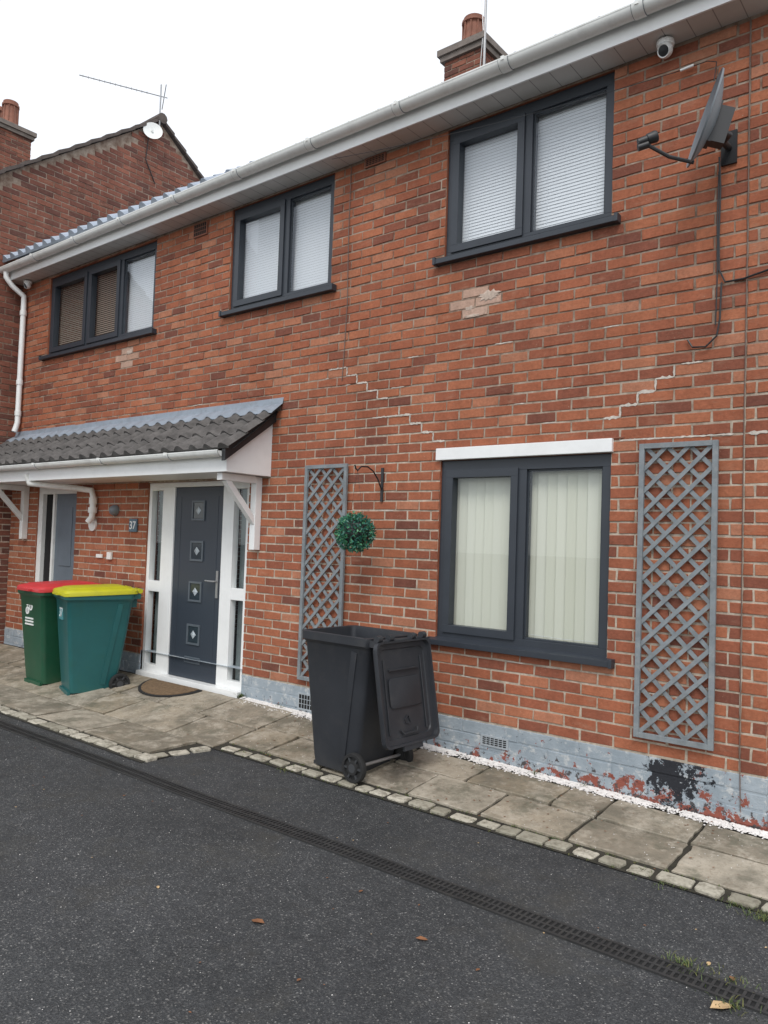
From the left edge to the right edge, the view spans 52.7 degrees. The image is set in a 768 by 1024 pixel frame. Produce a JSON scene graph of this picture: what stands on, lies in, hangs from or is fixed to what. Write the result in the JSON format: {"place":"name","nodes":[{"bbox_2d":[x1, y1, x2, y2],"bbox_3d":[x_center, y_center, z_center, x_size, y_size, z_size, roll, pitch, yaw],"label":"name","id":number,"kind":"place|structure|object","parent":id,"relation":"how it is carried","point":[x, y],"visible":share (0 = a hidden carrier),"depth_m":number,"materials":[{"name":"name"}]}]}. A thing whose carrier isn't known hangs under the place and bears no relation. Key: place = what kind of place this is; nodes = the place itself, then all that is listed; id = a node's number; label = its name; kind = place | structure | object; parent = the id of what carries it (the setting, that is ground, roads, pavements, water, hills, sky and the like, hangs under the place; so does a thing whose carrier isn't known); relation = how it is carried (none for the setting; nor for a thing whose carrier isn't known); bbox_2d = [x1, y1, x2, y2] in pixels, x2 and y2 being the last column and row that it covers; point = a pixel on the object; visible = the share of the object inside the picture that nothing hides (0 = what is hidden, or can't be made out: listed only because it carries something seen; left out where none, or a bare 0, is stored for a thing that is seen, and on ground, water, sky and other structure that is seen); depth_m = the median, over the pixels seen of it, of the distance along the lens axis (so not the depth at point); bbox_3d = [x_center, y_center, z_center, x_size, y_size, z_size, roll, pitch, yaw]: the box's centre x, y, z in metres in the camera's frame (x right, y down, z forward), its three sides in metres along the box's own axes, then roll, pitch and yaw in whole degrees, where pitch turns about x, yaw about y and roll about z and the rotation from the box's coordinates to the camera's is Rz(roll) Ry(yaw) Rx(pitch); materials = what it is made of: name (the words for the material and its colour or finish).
{"place":"outdoors","nodes":[
{"label":"outdoors","id":0,"kind":"place"},
{"bbox_2d":[2,160,254,262],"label":"blue grey roof tiles","id":1,"kind":"object","parent":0,"point":[35,247],"visible":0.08,"depth_m":8.63,"materials":[{"name":"tile"}]},
{"bbox_2d":[0,0,633,252],"label":"sky","id":2,"kind":"structure","parent":0,"point":[247,81],"materials":[{"name":"white"}]},
{"bbox_2d":[0,634,767,1023],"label":"driveway asphalt","id":3,"kind":"structure","parent":0,"point":[86,920],"depth_m":3.32,"materials":[{"name":"grey asphalt"}]},
{"bbox_2d":[0,123,256,643],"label":"gable wall","id":4,"kind":"structure","parent":3,"relation":"on","point":[40,201],"depth_m":10.59,"materials":[{"name":"brown brick"}]},
{"bbox_2d":[0,113,255,255],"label":"neighbour roof","id":5,"kind":"structure","parent":4,"relation":"on","point":[162,117],"depth_m":11.27,"materials":[{"name":"grey tile"}]},
{"bbox_2d":[0,117,36,169],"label":"neighbour chimney","id":6,"kind":"object","parent":5,"relation":"on","point":[16,140],"visible":0.32,"depth_m":14.72,"materials":[{"name":"red brick"}]},
{"bbox_2d":[0,99,19,124],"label":"neighbour chimney pots","id":7,"kind":"object","parent":6,"relation":"on","point":[9,109],"visible":0.68,"depth_m":14.86,"materials":[{"name":"orange ceramic"}]},
{"bbox_2d":[79,74,166,125],"bbox_3d":[-3.819,-6.089,11.427,1.239,0.820,0.362,3,-3,-33],"label":"tv aerial","id":8,"kind":"object","parent":5,"relation":"attached to","point":[131,88],"visible":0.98,"depth_m":11.64,"materials":[{"name":"grey metal"}]},
{"bbox_2d":[143,122,162,183],"bbox_3d":[-3.459,-5.387,11.555,0.199,0.862,0.280,0,-3,39],"label":"satellite dish","id":9,"kind":"object","parent":4,"relation":"attached to","point":[152,130],"visible":1,"depth_m":11.56,"materials":[{"name":"white plastic"}]},
{"bbox_2d":[0,720,767,1015],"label":"drainage channel","id":10,"kind":"object","parent":3,"relation":"on","point":[717,987],"visible":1,"depth_m":3.58,"materials":[{"name":"black metal"}]},
{"bbox_2d":[4,627,767,831],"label":"painted plinth","id":11,"kind":"structure","parent":3,"relation":"on","point":[713,793],"depth_m":4.93,"materials":[{"name":"paint"}]},
{"bbox_2d":[297,692,310,711],"bbox_3d":[-0.647,1.609,6.550,0.220,0.140,0.016,0,-3,39],"label":"air brick","id":12,"kind":"object","parent":11,"relation":"attached to","point":[304,701],"visible":0.69,"depth_m":6.57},
{"bbox_2d":[5,10,767,778],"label":"front wall","id":13,"kind":"structure","parent":11,"relation":"on","point":[641,278],"depth_m":5.55,"materials":[{"name":"red brick"}]},
{"bbox_2d":[0,484,29,538],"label":"canopy bracket","id":14,"kind":"object","parent":13,"relation":"attached to","point":[22,515],"visible":1,"depth_m":9.67,"materials":[{"name":"white wood"}]},
{"bbox_2d":[3,271,26,432],"bbox_3d":[-4.749,-2.037,9.889,0.297,2.039,0.082,4,-3,-38],"label":"downpipe","id":15,"kind":"object","parent":13,"relation":"attached to","point":[23,315],"visible":1,"depth_m":9.92,"materials":[{"name":"white plastic"}]},
{"bbox_2d":[23,280,31,288],"bbox_3d":[-4.553,-2.900,9.900,0.104,0.101,0.104,0,-3,39],"label":"security camera","id":16,"kind":"object","parent":13,"relation":"attached to","point":[27,284],"visible":1,"depth_m":9.87,"materials":[{"name":"white plastic"}]},
{"bbox_2d":[35,487,76,581],"bbox_3d":[-3.955,0.706,9.304,0.910,2.030,0.150,0,-3,39],"label":"neighbour front door","id":17,"kind":"structure","parent":13,"relation":"attached to","point":[56,536],"depth_m":9.36,"materials":[{"name":"grey plastic"}]},
{"bbox_2d":[38,328,156,360],"bbox_3d":[-3.349,-1.918,8.943,2.384,0.062,0.092,0,-3,39],"label":"window sill","id":18,"kind":"structure","parent":13,"relation":"attached to","point":[145,333],"depth_m":8.80,"materials":[{"name":"black plastic"}]},
{"bbox_2d":[49,241,156,353],"bbox_3d":[-3.278,-2.422,9.022,2.226,0.986,0.104,0,-3,39],"label":"bedroom window","id":19,"kind":"structure","parent":13,"relation":"attached to","point":[89,275],"depth_m":9.09,"materials":[{"name":"grey plastic"}]},
{"bbox_2d":[58,254,154,344],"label":"bedroom window left blinds","id":20,"kind":"object","parent":19,"relation":"attached to","point":[143,307],"visible":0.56,"depth_m":8.75,"materials":[{"name":"white fabric"}]},
{"bbox_2d":[96,552,112,559],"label":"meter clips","id":21,"kind":"object","parent":13,"relation":"attached to","point":[109,555],"visible":1,"depth_m":8.51,"materials":[{"name":"white plastic"}]},
{"bbox_2d":[109,505,118,515],"bbox_3d":[-2.968,-0.020,8.478,0.120,0.120,0.076,0,-3,39],"label":"wall lamp","id":22,"kind":"object","parent":13,"relation":"attached to","point":[113,510],"visible":1,"depth_m":8.45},
{"bbox_2d":[80,256,154,337],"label":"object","id":23,"kind":"object","parent":13,"relation":"attached to","point":[109,302],"depth_m":9.96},
{"bbox_2d":[129,519,137,531],"bbox_3d":[-2.677,0.142,8.266,0.140,0.140,0.022,0,-3,39],"label":"house number sign","id":24,"kind":"object","parent":13,"relation":"attached to","point":[133,525],"visible":1,"depth_m":8.25,"materials":[{"name":"blue stone"}]},
{"bbox_2d":[0,412,277,485],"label":"canopy fascia and soffit","id":25,"kind":"structure","parent":13,"relation":"attached to","point":[252,457],"depth_m":7.27,"materials":[{"name":"white plastic"}]},
{"bbox_2d":[24,474,96,530],"bbox_3d":[-3.648,-0.109,8.765,0.856,0.624,0.173,2,-2,3],"label":"canopy downpipe","id":26,"kind":"object","parent":25,"relation":"attached to","point":[91,520],"visible":1,"depth_m":8.72,"materials":[{"name":"white plastic"}]},
{"bbox_2d":[0,449,221,470],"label":"canopy gutter","id":27,"kind":"object","parent":25,"relation":"attached to","point":[157,457],"visible":1,"depth_m":7.44,"materials":[{"name":"white plastic"}]},
{"bbox_2d":[0,407,280,464],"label":"canopy tiles","id":28,"kind":"object","parent":25,"relation":"on","point":[220,431],"visible":0.96,"depth_m":7.66,"materials":[{"name":"grey tile"}]},
{"bbox_2d":[222,411,276,460],"bbox_3d":[-1.170,-0.688,6.767,0.045,0.538,0.570,0,-3,39],"label":"canopy bargeboard","id":29,"kind":"object","parent":25,"relation":"attached to","point":[228,452],"visible":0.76,"depth_m":6.72,"materials":[{"name":"black wood"}]},
{"bbox_2d":[6,397,283,441],"bbox_3d":[-2.878,-0.954,8.429,4.960,0.161,0.140,0,-3,39],"label":"canopy lead flashing","id":30,"kind":"object","parent":13,"relation":"attached to","point":[242,409],"visible":0.94,"depth_m":8.01,"materials":[{"name":"grey metal"}]},
{"bbox_2d":[136,481,249,697],"bbox_3d":[-1.880,0.706,7.640,1.590,2.018,0.150,0,-3,39],"label":"door frame","id":31,"kind":"object","parent":13,"relation":"attached to","point":[230,594],"visible":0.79,"depth_m":7.69,"materials":[{"name":"white plastic"}]},
{"bbox_2d":[168,486,223,683],"bbox_3d":[-1.858,0.695,7.627,0.756,1.890,0.114,0,-3,39],"label":"front door","id":32,"kind":"structure","parent":31,"relation":"attached to","point":[196,576],"depth_m":7.62,"materials":[{"name":"grey plastic"}]},
{"bbox_2d":[153,489,247,680],"bbox_3d":[-1.818,0.725,7.717,1.490,1.950,0.010,0,-3,39],"label":"sidelight interior","id":33,"kind":"object","parent":13,"relation":"attached to","point":[240,603],"depth_m":7.36,"materials":[{"name":"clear glass"}]},
{"bbox_2d":[193,220,207,238],"bbox_3d":[-1.851,-2.852,7.819,0.220,0.140,0.016,0,-3,39],"label":"air brick","id":34,"kind":"object","parent":13,"relation":"attached to","point":[200,229],"visible":1,"depth_m":7.81,"materials":[{"name":"brick"}]},
{"bbox_2d":[217,472,261,549],"bbox_3d":[-1.290,0.001,6.879,0.070,0.664,0.468,0,-3,39],"label":"canopy bracket","id":35,"kind":"object","parent":13,"relation":"attached to","point":[252,514],"visible":1,"depth_m":6.98,"materials":[{"name":"white wood"}]},
{"bbox_2d":[218,283,336,317],"bbox_3d":[-0.993,-1.913,7.053,1.484,0.062,0.092,0,-3,39],"label":"window sill","id":36,"kind":"structure","parent":13,"relation":"attached to","point":[331,287],"depth_m":6.98,"materials":[{"name":"black plastic"}]},
{"bbox_2d":[231,174,334,308],"bbox_3d":[-0.925,-2.427,7.136,1.336,1.006,0.104,0,-3,39],"label":"bedroom window","id":37,"kind":"structure","parent":13,"relation":"attached to","point":[284,204],"depth_m":7.08,"materials":[{"name":"grey plastic"}]},
{"bbox_2d":[243,191,330,298],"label":"bedroom window middle blinds","id":38,"kind":"object","parent":37,"relation":"attached to","point":[323,226],"visible":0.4,"depth_m":7.09,"materials":[{"name":"white fabric"}]},
{"bbox_2d":[126,289,500,354],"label":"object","id":39,"kind":"object","parent":13,"relation":"attached to","point":[489,295],"visible":1,"depth_m":5.66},
{"bbox_2d":[297,463,347,680],"bbox_3d":[-0.515,0.512,6.487,0.480,1.825,0.029,0,-3,39],"label":"trellis","id":40,"kind":"object","parent":13,"relation":"attached to","point":[304,561],"visible":0.7,"depth_m":6.52,"materials":[{"name":"grey paint"}]},
{"bbox_2d":[334,465,383,553],"bbox_3d":[-0.163,-0.017,5.938,0.439,0.698,0.333,3,-2,-21],"label":"hanging topiary ball","id":41,"kind":"object","parent":13,"relation":"attached to","point":[353,532],"visible":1,"depth_m":5.85,"materials":[{"name":"green plastic foliage"},{"name":"black metal"}]},
{"bbox_2d":[365,151,386,168],"bbox_3d":[-0.070,-2.904,6.395,0.220,0.080,0.016,0,-3,39],"label":"air brick","id":42,"kind":"object","parent":13,"relation":"attached to","point":[375,160],"visible":1,"depth_m":6.38,"materials":[{"name":"brick"}]},
{"bbox_2d":[12,0,767,285],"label":"soffit","id":43,"kind":"structure","parent":13,"relation":"attached to","point":[710,20],"depth_m":5.80,"materials":[{"name":"white plastic"}]},
{"bbox_2d":[193,325,767,701],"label":"mortar repairs","id":44,"kind":"structure","parent":13,"relation":"attached to","point":[754,432],"depth_m":4.96,"materials":[{"name":"grey concrete"}]},
{"bbox_2d":[426,636,614,668],"bbox_3d":[0.891,0.957,5.349,1.444,0.062,0.092,0,-3,39],"label":"window sill","id":45,"kind":"structure","parent":13,"relation":"attached to","point":[584,659],"depth_m":5.26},
{"bbox_2d":[437,453,610,656],"bbox_3d":[0.961,0.283,5.439,1.331,1.326,0.104,0,-3,39],"label":"living room window","id":46,"kind":"structure","parent":13,"relation":"attached to","point":[519,471],"depth_m":5.41,"materials":[{"name":"grey plastic"}]},
{"bbox_2d":[454,470,601,644],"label":"living room window blinds","id":47,"kind":"object","parent":46,"relation":"in","point":[565,557],"visible":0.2,"depth_m":5.40,"materials":[{"name":"beige fabric"}]},
{"bbox_2d":[436,438,613,460],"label":"white lintel","id":48,"kind":"structure","parent":13,"relation":"attached to","point":[604,445],"depth_m":5.34,"materials":[{"name":"plastic"}]},
{"bbox_2d":[436,437,623,448],"bbox_3d":[0.964,-0.479,5.404,1.460,0.008,0.006,0,-3,39],"label":"lintel flashing","id":49,"kind":"object","parent":48,"relation":"on","point":[534,442],"visible":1,"depth_m":5.34,"materials":[{"name":"metal"}]},
{"bbox_2d":[432,212,620,266],"bbox_3d":[0.964,-1.909,5.485,1.459,0.062,0.092,0,-3,39],"label":"window sill","id":50,"kind":"structure","parent":13,"relation":"attached to","point":[615,218],"depth_m":5.40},
{"bbox_2d":[446,72,614,255],"bbox_3d":[1.031,-2.424,5.567,1.321,1.006,0.104,0,-3,39],"label":"bedroom window","id":51,"kind":"structure","parent":13,"relation":"attached to","point":[526,126],"depth_m":5.54,"materials":[{"name":"grey plastic"}]},
{"bbox_2d":[462,94,605,242],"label":"bedroom window right blinds","id":52,"kind":"object","parent":51,"relation":"in","point":[565,133],"visible":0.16,"depth_m":5.51,"materials":[{"name":"white fabric"}]},
{"bbox_2d":[463,101,605,240],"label":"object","id":53,"kind":"object","parent":13,"relation":"attached to","point":[538,169],"depth_m":6.08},
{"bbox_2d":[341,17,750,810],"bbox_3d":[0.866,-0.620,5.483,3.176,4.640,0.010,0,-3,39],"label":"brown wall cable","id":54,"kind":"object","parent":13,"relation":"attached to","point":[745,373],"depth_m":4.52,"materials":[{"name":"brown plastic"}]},
{"bbox_2d":[334,61,767,347],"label":"dish cable","id":55,"kind":"object","parent":13,"relation":"attached to","point":[718,225],"visible":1,"depth_m":4.64,"materials":[{"name":"black plastic"}]},
{"bbox_2d":[680,64,693,71],"bbox_3d":[1.875,-2.749,4.793,0.081,0.021,0.016,0,-3,39],"label":"cable joiner","id":56,"kind":"object","parent":55,"relation":"attached to","point":[687,67],"visible":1,"depth_m":4.79,"materials":[{"name":"white plastic"}]},
{"bbox_2d":[656,36,674,58],"bbox_3d":[1.758,-2.886,4.838,0.109,0.106,0.109,0,-3,39],"label":"security camera","id":57,"kind":"object","parent":13,"relation":"attached to","point":[664,45],"visible":1,"depth_m":4.81,"materials":[{"name":"white plastic"}]},
{"bbox_2d":[633,440,718,750],"bbox_3d":[1.756,0.479,4.668,0.470,1.810,0.029,0,-3,39],"label":"trellis","id":58,"kind":"object","parent":13,"relation":"attached to","point":[710,625],"visible":1,"depth_m":4.66,"materials":[{"name":"grey paint"}]},
{"bbox_2d":[637,67,737,167],"bbox_3d":[1.791,-2.217,4.491,0.478,0.515,0.573,0,-3,39],"label":"satellite dish","id":59,"kind":"object","parent":13,"relation":"attached to","point":[713,131],"visible":1,"depth_m":4.38,"materials":[{"name":"grey metal"}]},
{"bbox_2d":[481,734,508,750],"bbox_3d":[0.773,1.607,5.412,0.220,0.075,0.016,0,-3,39],"label":"air brick","id":60,"kind":"object","parent":11,"relation":"attached to","point":[495,742],"visible":1,"depth_m":5.40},
{"bbox_2d":[222,693,767,1021],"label":"grass","id":61,"kind":"structure","parent":3,"relation":"on","point":[764,919],"depth_m":3.43,"materials":[{"name":"green grass"}]},
{"bbox_2d":[764,549,767,776],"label":"side and rear wall","id":62,"kind":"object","parent":3,"relation":"on","point":[767,732],"visible":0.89,"depth_m":4.35,"materials":[{"name":"red brick"}]},
{"bbox_2d":[256,196,330,293],"bbox_3d":[-0.592,-2.349,7.552,1.936,1.506,0.001,0,-3,39],"label":"bedroom window middle room back","id":63,"kind":"object","parent":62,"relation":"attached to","point":[298,242],"depth_m":7.76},
{"bbox_2d":[271,16,604,202],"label":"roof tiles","id":64,"kind":"object","parent":62,"relation":"on","point":[539,120],"depth_m":9.88,"materials":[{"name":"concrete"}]},
{"bbox_2d":[9,0,734,279],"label":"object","id":65,"kind":"object","parent":64,"relation":"attached to","point":[650,23],"visible":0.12,"depth_m":5.84,"materials":[{"name":"white plastic"}]},
{"bbox_2d":[0,0,683,273],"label":"gutter","id":66,"kind":"object","parent":65,"relation":"attached to","point":[635,10],"visible":1,"depth_m":5.93,"materials":[{"name":"white plastic"}]},
{"bbox_2d":[437,30,507,80],"bbox_3d":[1.133,-5.364,9.904,0.700,1.190,0.640,0,-3,39],"label":"chimney stack","id":67,"kind":"object","parent":64,"relation":"on","point":[460,57],"visible":0.15,"depth_m":9.69,"materials":[{"name":"brick"}]},
{"bbox_2d":[462,13,483,39],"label":"chimney stack pots","id":68,"kind":"object","parent":67,"relation":"on","point":[472,24],"visible":0.54,"depth_m":9.82,"materials":[{"name":"orange ceramic"}]},
{"bbox_2d":[480,0,486,65],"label":"tv aerial","id":69,"kind":"object","parent":64,"relation":"on","point":[484,29],"visible":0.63,"depth_m":9.46,"materials":[{"name":"grey metal"}]},
{"bbox_2d":[0,643,767,1022],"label":"footpath","id":70,"kind":"structure","parent":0,"point":[658,841],"depth_m":5.02,"materials":[{"name":"stone"}]},
{"bbox_2d":[17,580,100,685],"bbox_3d":[-3.415,1.256,8.148,0.590,1.057,0.781,0,-3,42],"label":"wheelie bin","id":71,"kind":"object","parent":70,"relation":"on","point":[40,629],"visible":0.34,"depth_m":7.87,"materials":[{"name":"green plastic"}]},
{"bbox_2d":[52,584,142,695],"bbox_3d":[-2.900,1.257,7.735,0.780,1.057,0.590,4,-3,-34],"label":"wheelie bin","id":72,"kind":"object","parent":70,"relation":"on","point":[93,620],"visible":0.94,"depth_m":7.53,"materials":[{"name":"teal plastic"}]},
{"bbox_2d":[138,679,201,696],"bbox_3d":[-2.123,1.693,7.395,0.800,0.070,0.330,0,-3,39],"label":"door mat","id":73,"kind":"object","parent":70,"relation":"on","point":[155,687],"depth_m":7.36,"materials":[{"name":"fabric"}]},
{"bbox_2d":[302,625,439,783],"bbox_3d":[-0.110,1.307,5.374,0.840,0.978,0.569,0,-3,41],"label":"wheelie bin","id":74,"kind":"object","parent":70,"relation":"on","point":[373,697],"visible":0.98,"depth_m":5.21,"materials":[{"name":"grey plastic"}]},
{"bbox_2d":[1,707,766,1012],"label":"fallen leaves","id":75,"kind":"object","parent":70,"relation":"on","point":[722,1005],"visible":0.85,"depth_m":3.13,"materials":[{"name":"brown plant"}]}
]}

